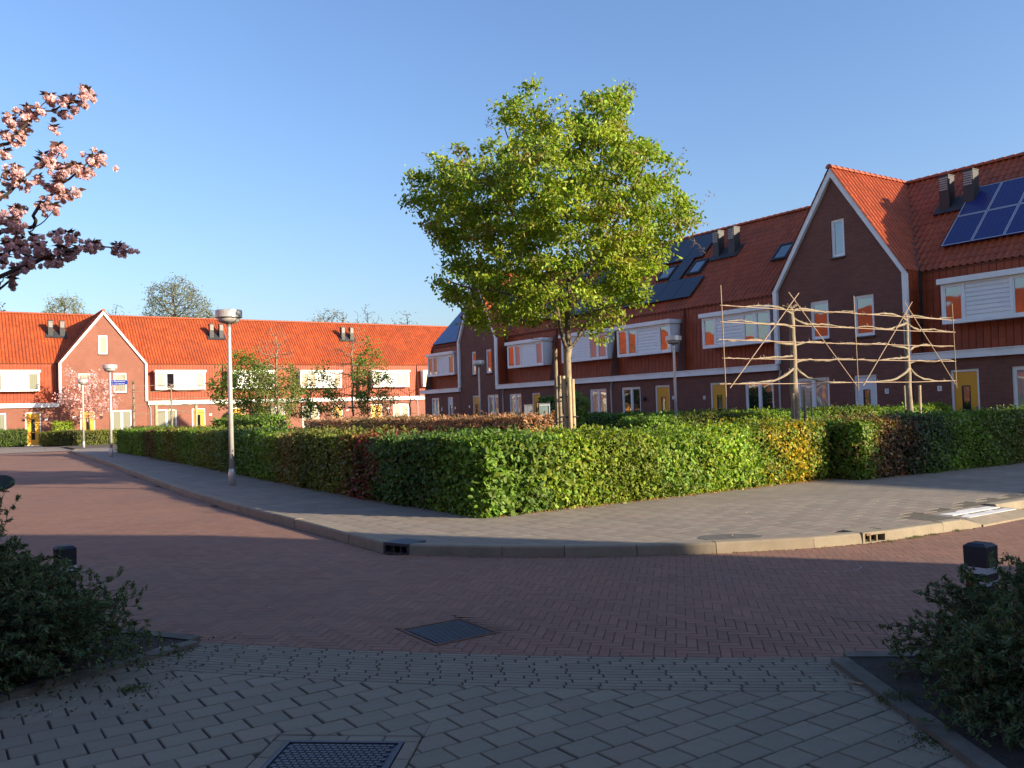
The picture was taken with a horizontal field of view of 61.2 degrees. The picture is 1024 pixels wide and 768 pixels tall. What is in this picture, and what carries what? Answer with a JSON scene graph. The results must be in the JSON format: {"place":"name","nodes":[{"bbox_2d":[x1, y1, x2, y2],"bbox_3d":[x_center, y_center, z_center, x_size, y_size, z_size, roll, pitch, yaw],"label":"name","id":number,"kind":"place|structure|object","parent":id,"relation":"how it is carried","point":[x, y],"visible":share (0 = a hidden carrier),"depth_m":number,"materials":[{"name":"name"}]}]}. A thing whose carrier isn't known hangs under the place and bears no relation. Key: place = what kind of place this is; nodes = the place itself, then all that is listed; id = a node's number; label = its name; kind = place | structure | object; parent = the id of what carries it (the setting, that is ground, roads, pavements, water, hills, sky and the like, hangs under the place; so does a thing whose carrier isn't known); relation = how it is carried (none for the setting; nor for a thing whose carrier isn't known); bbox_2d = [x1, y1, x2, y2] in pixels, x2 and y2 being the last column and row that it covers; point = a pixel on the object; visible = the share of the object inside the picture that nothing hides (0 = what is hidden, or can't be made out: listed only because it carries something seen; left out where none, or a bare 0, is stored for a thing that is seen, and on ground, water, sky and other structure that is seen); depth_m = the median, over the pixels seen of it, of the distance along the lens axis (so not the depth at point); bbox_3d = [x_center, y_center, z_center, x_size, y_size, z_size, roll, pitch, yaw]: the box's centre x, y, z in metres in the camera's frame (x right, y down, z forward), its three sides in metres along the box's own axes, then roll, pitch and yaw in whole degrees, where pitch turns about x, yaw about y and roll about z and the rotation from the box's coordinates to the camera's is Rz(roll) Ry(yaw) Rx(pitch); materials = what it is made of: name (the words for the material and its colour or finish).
{"place":"outdoors","nodes":[
{"label":"outdoors","id":0,"kind":"place"},
{"bbox_2d":[0,311,67,445],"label":"terraced house","id":1,"kind":"structure","parent":0,"point":[28,386],"depth_m":63.46,"materials":[{"name":"tile"}]},
{"bbox_2d":[0,370,40,391],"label":"box window","id":2,"kind":"structure","parent":1,"relation":"in","point":[10,380],"depth_m":62.41,"materials":[{"name":"paint"}]},
{"bbox_2d":[26,413,39,444],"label":"door","id":3,"kind":"structure","parent":1,"relation":"in","point":[32,419],"depth_m":62.84,"materials":[{"name":"yellow paint"}]},
{"bbox_2d":[0,83,140,291],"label":"cherry tree","id":4,"kind":"object","parent":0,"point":[16,245],"visible":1,"depth_m":8.13,"materials":[{"name":"pink plant"}]},
{"bbox_2d":[50,309,147,430],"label":"gabled house","id":5,"kind":"structure","parent":0,"point":[97,340],"depth_m":65.98,"materials":[{"name":"brick"}]},
{"bbox_2d":[98,335,108,354],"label":"window","id":6,"kind":"structure","parent":5,"relation":"in","point":[102,339],"depth_m":65.68,"materials":[{"name":"glass"}]},
{"bbox_2d":[113,373,126,392],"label":"window","id":7,"kind":"structure","parent":5,"relation":"in","point":[120,376],"depth_m":66.27,"materials":[{"name":"paint"}]},
{"bbox_2d":[112,410,131,429],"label":"window","id":8,"kind":"structure","parent":5,"relation":"in","point":[122,418],"depth_m":66.16,"materials":[{"name":"glass"}]},
{"bbox_2d":[135,316,225,426],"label":"terraced house","id":9,"kind":"structure","parent":0,"point":[180,350],"depth_m":69.79,"materials":[{"name":"tile"}]},
{"bbox_2d":[158,409,176,426],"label":"window","id":10,"kind":"structure","parent":9,"relation":"in","point":[164,418],"depth_m":67.98,"materials":[{"name":"glass"}]},
{"bbox_2d":[153,370,206,389],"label":"box window","id":11,"kind":"structure","parent":9,"relation":"in","point":[161,377],"depth_m":68.63,"materials":[{"name":"paint"}]},
{"bbox_2d":[209,318,296,428],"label":"terraced house","id":12,"kind":"structure","parent":0,"point":[246,333],"depth_m":74.26,"materials":[{"name":"tile"}]},
{"bbox_2d":[276,320,360,428],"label":"terraced house","id":13,"kind":"structure","parent":0,"point":[308,343],"depth_m":77.01,"materials":[{"name":"tile"}]},
{"bbox_2d":[298,370,342,387],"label":"box window","id":14,"kind":"structure","parent":13,"relation":"in","point":[303,372],"depth_m":75.08,"materials":[{"name":"paint"}]},
{"bbox_2d":[338,322,420,417],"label":"terraced house","id":15,"kind":"structure","parent":0,"point":[397,355],"depth_m":80.42,"materials":[{"name":"tile"}]},
{"bbox_2d":[370,370,409,386],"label":"box window","id":16,"kind":"structure","parent":15,"relation":"in","point":[402,376],"depth_m":79.38,"materials":[{"name":"paint"}]},
{"bbox_2d":[393,403,408,416],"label":"window","id":17,"kind":"structure","parent":15,"relation":"in","point":[398,409],"depth_m":79.51,"materials":[{"name":"glass"}]},
{"bbox_2d":[396,324,447,414],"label":"terraced house","id":18,"kind":"structure","parent":0,"point":[419,340],"depth_m":83.75,"materials":[{"name":"tile"}]},
{"bbox_2d":[0,642,969,767],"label":"path","id":19,"kind":"structure","parent":0,"point":[236,706],"depth_m":4.45,"materials":[{"name":"brick"}]},
{"bbox_2d":[261,740,403,767],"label":"manhole cover","id":20,"kind":"object","parent":19,"relation":"on","point":[327,754],"visible":0.99,"depth_m":3.95,"materials":[{"name":"metal"}]},
{"bbox_2d":[4,636,1021,748],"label":"soil crumbs","id":21,"kind":"object","parent":19,"relation":"on","point":[35,705],"visible":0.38,"depth_m":4.88,"materials":[{"name":"brown soil"}]},
{"bbox_2d":[894,722,949,755],"bbox_3d":[1.932,1.598,3.866,0.425,0.020,0.422,-1,-2,-34],"label":"grass tuft","id":22,"kind":"object","parent":19,"relation":"on","point":[934,741],"visible":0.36,"depth_m":3.89,"materials":[{"name":"green plant"}]},
{"bbox_2d":[0,451,1023,658],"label":"road","id":23,"kind":"structure","parent":0,"point":[209,571],"depth_m":7.63,"materials":[{"name":"brick"}]},
{"bbox_2d":[0,475,14,489],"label":"parked car","id":24,"kind":"object","parent":23,"relation":"on","point":[5,480],"visible":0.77,"depth_m":8.02,"materials":[{"name":"paint"}]},
{"bbox_2d":[0,634,185,692],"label":"soil bed","id":25,"kind":"object","parent":23,"relation":"on","point":[155,645],"visible":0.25,"depth_m":5.80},
{"bbox_2d":[53,544,76,638],"bbox_3d":[-3.089,1.470,5.980,0.137,0.705,0.130,-1,-2,-34],"label":"bollard","id":26,"kind":"object","parent":25,"relation":"on","point":[69,551],"visible":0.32,"depth_m":5.95,"materials":[{"name":"metal"}]},
{"bbox_2d":[0,480,183,694],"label":"shrub","id":27,"kind":"object","parent":25,"relation":"on","point":[37,614],"visible":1,"depth_m":5.24,"materials":[{"name":"green plant"}]},
{"bbox_2d":[0,628,200,702],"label":"bed edging","id":28,"kind":"object","parent":23,"relation":"on","point":[191,641],"visible":0.33,"depth_m":5.38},
{"bbox_2d":[399,618,499,645],"bbox_3d":[-0.446,1.775,6.104,0.510,0.070,0.540,-1,-2,-34],"label":"manhole cover","id":29,"kind":"object","parent":23,"relation":"on","point":[447,632],"visible":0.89,"depth_m":6.08,"materials":[{"name":"metal"}]},
{"bbox_2d":[70,449,1023,557],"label":"kerb","id":30,"kind":"structure","parent":23,"relation":"on","point":[375,544],"depth_m":9.27,"materials":[{"name":"concrete"}]},
{"bbox_2d":[383,538,425,554],"bbox_3d":[-1.198,1.841,9.675,0.368,0.166,0.300,-3,-2,33],"label":"road gully","id":31,"kind":"object","parent":30,"relation":"in","point":[401,546],"visible":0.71,"depth_m":9.62,"materials":[{"name":"metal"}]},
{"bbox_2d":[842,527,886,543],"bbox_3d":[3.858,1.680,9.471,0.346,0.166,0.300,-1,-2,-23],"label":"road gully","id":32,"kind":"object","parent":30,"relation":"in","point":[880,535],"visible":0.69,"depth_m":9.39,"materials":[{"name":"concrete"}]},
{"bbox_2d":[831,651,1006,767],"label":"bed edging","id":33,"kind":"object","parent":23,"relation":"on","point":[962,749],"visible":0.6,"depth_m":4.17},
{"bbox_2d":[850,657,1023,767],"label":"soil bed","id":34,"kind":"object","parent":23,"relation":"on","point":[997,750],"visible":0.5,"depth_m":4.36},
{"bbox_2d":[868,687,918,706],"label":"grass tuft","id":35,"kind":"object","parent":34,"relation":"on","point":[887,696],"visible":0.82,"depth_m":4.41,"materials":[{"name":"green plant"}]},
{"bbox_2d":[875,550,1023,750],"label":"shrub","id":36,"kind":"object","parent":34,"relation":"on","point":[982,651],"visible":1,"depth_m":4.20,"materials":[{"name":"green plant"}]},
{"bbox_2d":[963,541,998,596],"bbox_3d":[2.697,1.263,4.960,0.137,0.705,0.130,-1,-2,-34],"label":"bollard","id":37,"kind":"object","parent":34,"relation":"on","point":[976,554],"visible":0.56,"depth_m":4.93,"materials":[{"name":"rubber"}]},
{"bbox_2d":[0,444,1023,543],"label":"pavement","id":38,"kind":"structure","parent":0,"point":[782,510],"depth_m":11.94,"materials":[{"name":"concrete"}]},
{"bbox_2d":[0,427,28,446],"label":"hedge","id":39,"kind":"object","parent":38,"relation":"on","point":[11,438],"visible":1,"depth_m":59.97,"materials":[{"name":"green plant"}]},
{"bbox_2d":[50,420,74,430],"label":"bush","id":40,"kind":"object","parent":38,"relation":"on","point":[61,425],"visible":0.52,"depth_m":61.92,"materials":[{"name":"green plant"}]},
{"bbox_2d":[38,428,122,446],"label":"hedge","id":41,"kind":"object","parent":38,"relation":"on","point":[68,437],"visible":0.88,"depth_m":57.08,"materials":[{"name":"green plant"}]},
{"bbox_2d":[77,379,87,447],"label":"street lamp","id":42,"kind":"object","parent":38,"relation":"on","point":[82,382],"visible":0.98,"depth_m":50.74,"materials":[{"name":"metal"}]},
{"bbox_2d":[54,367,123,429],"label":"blossom tree","id":43,"kind":"object","parent":38,"relation":"on","point":[87,395],"visible":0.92,"depth_m":61.79,"materials":[{"name":"pink plant"}]},
{"bbox_2d":[102,364,116,456],"bbox_3d":[-16.753,1.130,36.110,0.570,3.904,0.570,-1,-2,-34],"label":"street lamp","id":44,"kind":"object","parent":38,"relation":"on","point":[109,368],"visible":0.95,"depth_m":36.05,"materials":[{"name":"metal"}]},
{"bbox_2d":[130,384,210,426],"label":"espalier tree","id":45,"kind":"object","parent":38,"relation":"on","point":[171,400],"visible":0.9,"depth_m":51.85,"materials":[{"name":"brown plant"}]},
{"bbox_2d":[215,309,241,485],"bbox_3d":[-6.101,0.309,18.741,0.570,3.864,0.570,-1,-2,-34],"label":"street lamp","id":46,"kind":"object","parent":38,"relation":"on","point":[228,317],"visible":0.98,"depth_m":18.68,"materials":[{"name":"metal"}]},
{"bbox_2d":[420,312,462,415],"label":"terraced house","id":47,"kind":"structure","parent":38,"relation":"on","point":[442,390],"depth_m":53.47,"materials":[{"name":"brick"}]},
{"bbox_2d":[425,351,457,376],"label":"box window","id":48,"kind":"structure","parent":47,"relation":"in","point":[442,363],"depth_m":52.89,"materials":[{"name":"paint"}]},
{"bbox_2d":[473,360,483,414],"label":"street lamp","id":49,"kind":"object","parent":38,"relation":"on","point":[478,363],"visible":0.79,"depth_m":43.09,"materials":[{"name":"metal"}]},
{"bbox_2d":[456,272,556,415],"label":"gabled house","id":50,"kind":"structure","parent":38,"relation":"on","point":[489,349],"depth_m":49.16,"materials":[{"name":"brick"}]},
{"bbox_2d":[488,394,498,414],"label":"window","id":51,"kind":"structure","parent":50,"relation":"in","point":[493,405],"depth_m":48.25,"materials":[{"name":"glass"}]},
{"bbox_2d":[495,260,603,414],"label":"terraced house","id":52,"kind":"structure","parent":38,"relation":"on","point":[529,361],"depth_m":45.86,"materials":[{"name":"brick"}]},
{"bbox_2d":[510,393,521,413],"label":"window","id":53,"kind":"structure","parent":52,"relation":"in","point":[515,399],"depth_m":46.45,"materials":[{"name":"glass"}]},
{"bbox_2d":[504,337,552,368],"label":"box window","id":54,"kind":"structure","parent":52,"relation":"in","point":[529,352],"depth_m":45.27,"materials":[{"name":"paint"}]},
{"bbox_2d":[546,241,670,412],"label":"terraced house","id":55,"kind":"structure","parent":38,"relation":"on","point":[591,362],"depth_m":41.51,"materials":[{"name":"brick"}]},
{"bbox_2d":[558,328,614,362],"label":"box window","id":56,"kind":"structure","parent":55,"relation":"in","point":[585,349],"depth_m":41.17,"materials":[{"name":"paint"}]},
{"bbox_2d":[590,388,606,412],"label":"window","id":57,"kind":"structure","parent":55,"relation":"in","point":[598,399],"depth_m":40.73,"materials":[{"name":"glass"}]},
{"bbox_2d":[498,478,835,516],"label":"fallen leaves","id":58,"kind":"object","parent":38,"relation":"on","point":[676,496],"visible":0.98,"depth_m":13.69,"materials":[{"name":"brown plant"}]},
{"bbox_2d":[665,335,681,416],"bbox_3d":[5.864,0.247,31.062,0.570,3.984,0.570,-1,-2,-34],"label":"street lamp","id":59,"kind":"object","parent":38,"relation":"on","point":[673,340],"visible":0.86,"depth_m":31.02,"materials":[{"name":"metal"}]},
{"bbox_2d":[607,222,742,416],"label":"terraced house","id":60,"kind":"structure","parent":38,"relation":"on","point":[642,363],"depth_m":38.62,"materials":[{"name":"brick"}]},
{"bbox_2d":[622,387,640,416],"bbox_3d":[5.411,1.059,38.830,0.074,1.850,1.260,-1,-2,-34],"label":"window","id":61,"kind":"structure","parent":60,"relation":"in","point":[631,400],"depth_m":38.83,"materials":[{"name":"glass"}]},
{"bbox_2d":[613,319,680,357],"bbox_3d":[5.991,-1.988,38.289,0.810,1.410,3.560,-1,-2,-34],"label":"box window","id":62,"kind":"structure","parent":60,"relation":"in","point":[645,338],"depth_m":37.90,"materials":[{"name":"paint"}]},
{"bbox_2d":[657,387,669,411],"bbox_3d":[6.546,1.268,37.183,0.050,2.274,0.738,-1,-2,-34],"label":"door","id":63,"kind":"structure","parent":60,"relation":"in","point":[662,392],"depth_m":37.22,"materials":[{"name":"yellow paint"}]},
{"bbox_2d":[697,534,763,539],"bbox_3d":[2.358,1.661,9.400,0.733,0.013,0.345,-1,-2,-9],"label":"manhole cover","id":64,"kind":"object","parent":38,"relation":"on","point":[721,536],"visible":0.86,"depth_m":9.37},
{"bbox_2d":[676,205,810,412],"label":"terraced house","id":65,"kind":"structure","parent":38,"relation":"on","point":[750,258],"depth_m":35.10,"materials":[{"name":"brick"}]},
{"bbox_2d":[713,384,725,410],"bbox_3d":[8.328,1.146,34.558,0.050,2.254,0.708,-1,-2,-34],"label":"door","id":66,"kind":"structure","parent":65,"relation":"in","point":[719,395],"depth_m":34.59,"materials":[{"name":"yellow paint"}]},
{"bbox_2d":[698,304,773,348],"bbox_3d":[8.934,-2.207,33.953,0.810,1.410,3.570,-1,-2,-34],"label":"box window","id":67,"kind":"structure","parent":65,"relation":"in","point":[711,324],"depth_m":33.71,"materials":[{"name":"paint"}]},
{"bbox_2d":[745,380,773,409],"bbox_3d":[9.454,0.778,32.873,0.074,1.810,1.370,-1,-2,-34],"label":"window","id":68,"kind":"structure","parent":65,"relation":"in","point":[757,395],"depth_m":32.88,"materials":[{"name":"glass"}]},
{"bbox_2d":[771,164,975,409],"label":"gabled house","id":69,"kind":"structure","parent":38,"relation":"on","point":[866,240],"depth_m":29.88,"materials":[{"name":"brick"}]},
{"bbox_2d":[797,377,829,409],"bbox_3d":[10.803,0.678,30.885,0.074,1.810,1.380,-1,-2,-34],"label":"window","id":70,"kind":"structure","parent":69,"relation":"in","point":[820,392],"depth_m":30.84,"materials":[{"name":"paint"}]},
{"bbox_2d":[810,300,829,340],"bbox_3d":[10.883,-2.235,30.602,0.210,1.410,0.820,-1,-2,-34],"label":"window","id":71,"kind":"structure","parent":69,"relation":"in","point":[816,317],"depth_m":30.66,"materials":[{"name":"glass"}]},
{"bbox_2d":[829,218,845,259],"bbox_3d":[11.283,-5.029,29.968,0.210,1.370,0.590,-1,-2,-34],"label":"window","id":72,"kind":"structure","parent":69,"relation":"in","point":[837,226],"depth_m":30.03,"materials":[{"name":"glass"}]},
{"bbox_2d":[852,294,875,338],"bbox_3d":[11.860,-2.283,29.163,0.210,1.440,0.840,-1,-2,-34],"label":"window","id":73,"kind":"structure","parent":69,"relation":"in","point":[865,303],"depth_m":29.20,"materials":[{"name":"glass"}]},
{"bbox_2d":[857,377,875,407],"bbox_3d":[11.992,0.884,29.159,0.050,2.234,0.688,-1,-2,-34],"label":"door","id":74,"kind":"structure","parent":69,"relation":"in","point":[866,393],"depth_m":29.17,"materials":[{"name":"white paint"}]},
{"bbox_2d":[910,152,1023,411],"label":"terraced house","id":75,"kind":"structure","parent":38,"relation":"on","point":[971,269],"depth_m":26.75,"materials":[{"name":"brick"}]},
{"bbox_2d":[954,371,978,411],"bbox_3d":[13.859,0.744,26.363,0.100,2.234,0.718,-1,-2,-34],"label":"door","id":76,"kind":"structure","parent":75,"relation":"in","point":[966,392],"depth_m":26.39,"materials":[{"name":"yellow paint"}]},
{"bbox_2d":[936,267,1023,324],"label":"box window","id":77,"kind":"structure","parent":75,"relation":"in","point":[993,295],"depth_m":25.86,"materials":[{"name":"paint"}]},
{"bbox_2d":[1012,366,1023,408],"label":"window","id":78,"kind":"structure","parent":75,"relation":"in","point":[1017,371],"depth_m":25.13,"materials":[{"name":"paint"}]},
{"label":"planting soil","id":79,"kind":"structure","parent":38,"relation":"on","visible":0},
{"bbox_2d":[203,347,284,416],"bbox_3d":[-11.726,0.662,38.008,3.458,4.593,2.810,-2,-2,-7],"label":"young tree","id":80,"kind":"object","parent":79,"relation":"on","point":[243,403],"visible":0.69,"depth_m":37.75,"materials":[{"name":"green plant"}]},
{"bbox_2d":[210,412,292,428],"bbox_3d":[-9.171,1.836,30.312,1.550,1.726,5.890,-1,-2,-34],"label":"bush","id":81,"kind":"object","parent":79,"relation":"on","point":[268,420],"visible":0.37,"depth_m":28.68,"materials":[{"name":"green plant"}]},
{"bbox_2d":[245,325,304,415],"bbox_3d":[-10.191,0.110,37.056,2.487,5.546,2.282,-1,-2,-34],"label":"young tree","id":82,"kind":"object","parent":79,"relation":"on","point":[263,396],"visible":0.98,"depth_m":36.93,"materials":[{"name":"green plant"}]},
{"bbox_2d":[282,358,350,421],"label":"young tree","id":83,"kind":"object","parent":79,"relation":"on","point":[304,412],"visible":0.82,"depth_m":41.87,"materials":[{"name":"green plant"}]},
{"bbox_2d":[115,423,563,516],"bbox_3d":[-8.900,1.887,26.587,2.032,1.387,34.262,-1,-2,-32],"label":"hedge","id":84,"kind":"object","parent":79,"relation":"on","point":[383,465],"visible":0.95,"depth_m":15.70,"materials":[{"name":"green plant"}]},
{"bbox_2d":[330,321,372,417],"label":"bare tree","id":85,"kind":"object","parent":79,"relation":"on","point":[351,368],"visible":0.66,"depth_m":41.97,"materials":[{"name":"green plant"}]},
{"bbox_2d":[345,329,401,417],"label":"young tree","id":86,"kind":"object","parent":79,"relation":"on","point":[365,407],"visible":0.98,"depth_m":40.94,"materials":[{"name":"green plant"}]},
{"bbox_2d":[303,409,563,432],"bbox_3d":[-3.202,1.611,25.977,1.624,1.554,14.672,-1,-2,-34],"label":"hedge","id":87,"kind":"object","parent":79,"relation":"on","point":[424,422],"visible":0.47,"depth_m":23.11,"materials":[{"name":"brown plant"}]},
{"bbox_2d":[394,72,714,427],"bbox_3d":[0.859,-2.285,18.516,6.239,8.590,6.087,-1,-2,-34],"label":"street tree","id":88,"kind":"object","parent":79,"relation":"on","point":[537,217],"visible":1,"depth_m":17.48,"materials":[{"name":"green plant"}]},
{"bbox_2d":[553,348,558,430],"bbox_3d":[0.969,0.611,18.640,0.084,2.765,0.182,-2,-2,-4],"label":"tree stake","id":89,"kind":"object","parent":79,"relation":"on","point":[556,387],"visible":0.6,"depth_m":18.60,"materials":[{"name":"brown wood"}]},
{"bbox_2d":[557,376,562,428],"bbox_3d":[1.045,0.904,18.526,0.082,2.167,0.150,-2,-2,9],"label":"tree stake","id":90,"kind":"object","parent":79,"relation":"on","point":[559,398],"visible":0.48,"depth_m":18.49,"materials":[{"name":"brown wood"}]},
{"bbox_2d":[534,390,589,429],"bbox_3d":[1.976,1.296,33.797,2.270,2.342,1.675,-2,-2,9],"label":"bush","id":91,"kind":"object","parent":79,"relation":"on","point":[550,399],"visible":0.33,"depth_m":33.38,"materials":[{"name":"green plant"}]},
{"bbox_2d":[561,376,568,428],"bbox_3d":[1.139,0.900,18.061,0.082,2.144,0.170,0,-2,-44],"label":"tree stake","id":92,"kind":"object","parent":79,"relation":"on","point":[564,401],"visible":0.52,"depth_m":18.06,"materials":[{"name":"brown wood"}]},
{"bbox_2d":[567,377,572,427],"bbox_3d":[1.223,0.913,17.990,0.084,2.108,0.164,-2,-2,-2],"label":"tree stake","id":93,"kind":"object","parent":79,"relation":"on","point":[569,402],"visible":0.5,"depth_m":18.00,"materials":[{"name":"brown wood"}]},
{"bbox_2d":[571,379,575,426],"bbox_3d":[1.299,0.931,18.086,0.084,2.072,0.137,-2,-2,-3],"label":"tree stake","id":94,"kind":"object","parent":79,"relation":"on","point":[573,399],"visible":0.4,"depth_m":18.08,"materials":[{"name":"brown wood"}]},
{"bbox_2d":[422,415,834,517],"bbox_3d":[2.318,1.232,14.389,7.885,1.298,1.937,-1,-2,-34],"label":"hedge","id":95,"kind":"object","parent":79,"relation":"on","point":[576,467],"visible":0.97,"depth_m":13.23,"materials":[{"name":"green plant"}]},
{"bbox_2d":[411,404,872,431],"bbox_3d":[2.171,1.895,39.118,1.429,1.460,31.979,-1,-2,-34],"label":"hedge","id":96,"kind":"object","parent":79,"relation":"on","point":[600,418],"visible":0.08,"depth_m":35.27,"materials":[{"name":"green plant"}]},
{"bbox_2d":[616,399,952,429],"bbox_3d":[7.732,1.227,22.645,12.171,1.454,1.664,-1,-2,-34],"label":"hedge","id":97,"kind":"object","parent":79,"relation":"on","point":[702,417],"visible":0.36,"depth_m":21.02,"materials":[{"name":"green plant"}]},
{"bbox_2d":[726,303,853,421],"bbox_3d":[6.365,0.038,19.445,4.519,3.693,0.327,-1,-2,-34],"label":"espalier tree","id":98,"kind":"object","parent":79,"relation":"on","point":[793,370],"visible":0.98,"depth_m":19.37,"materials":[{"name":"brown plant"}]},
{"bbox_2d":[718,285,858,396],"bbox_3d":[6.309,-0.921,19.369,4.846,2.340,0.059,-1,-2,-34],"label":"cane frame","id":99,"kind":"object","parent":98,"relation":"attached to","point":[723,339],"visible":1,"depth_m":19.25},
{"bbox_2d":[857,311,952,411],"bbox_3d":[10.084,-0.012,21.960,4.315,3.715,0.234,-1,-2,-34],"label":"espalier tree","id":100,"kind":"object","parent":79,"relation":"on","point":[907,374],"visible":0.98,"depth_m":21.90,"materials":[{"name":"brown plant"}]},
{"bbox_2d":[851,301,956,387],"bbox_3d":[10.023,-1.000,21.893,4.587,2.260,0.059,-1,-2,-34],"label":"cane frame","id":101,"kind":"object","parent":100,"relation":"attached to","point":[909,345],"visible":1,"depth_m":21.87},
{"bbox_2d":[800,404,1023,480],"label":"hedge","id":102,"kind":"object","parent":79,"relation":"on","point":[897,443],"visible":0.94,"depth_m":16.38,"materials":[{"name":"green plant"}]},
{"bbox_2d":[0,0,1023,325],"label":"sky","id":103,"kind":"structure","parent":0,"point":[261,149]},
{"label":"ground","id":104,"kind":"structure","parent":0,"visible":0},
{"bbox_2d":[39,290,90,313],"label":"background tree","id":105,"kind":"object","parent":104,"relation":"on","point":[61,303],"visible":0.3,"depth_m":105.01,"materials":[{"name":"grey plant"}]},
{"bbox_2d":[137,272,217,317],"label":"background tree","id":106,"kind":"object","parent":104,"relation":"on","point":[191,294],"visible":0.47,"depth_m":104.92,"materials":[{"name":"green plant"}]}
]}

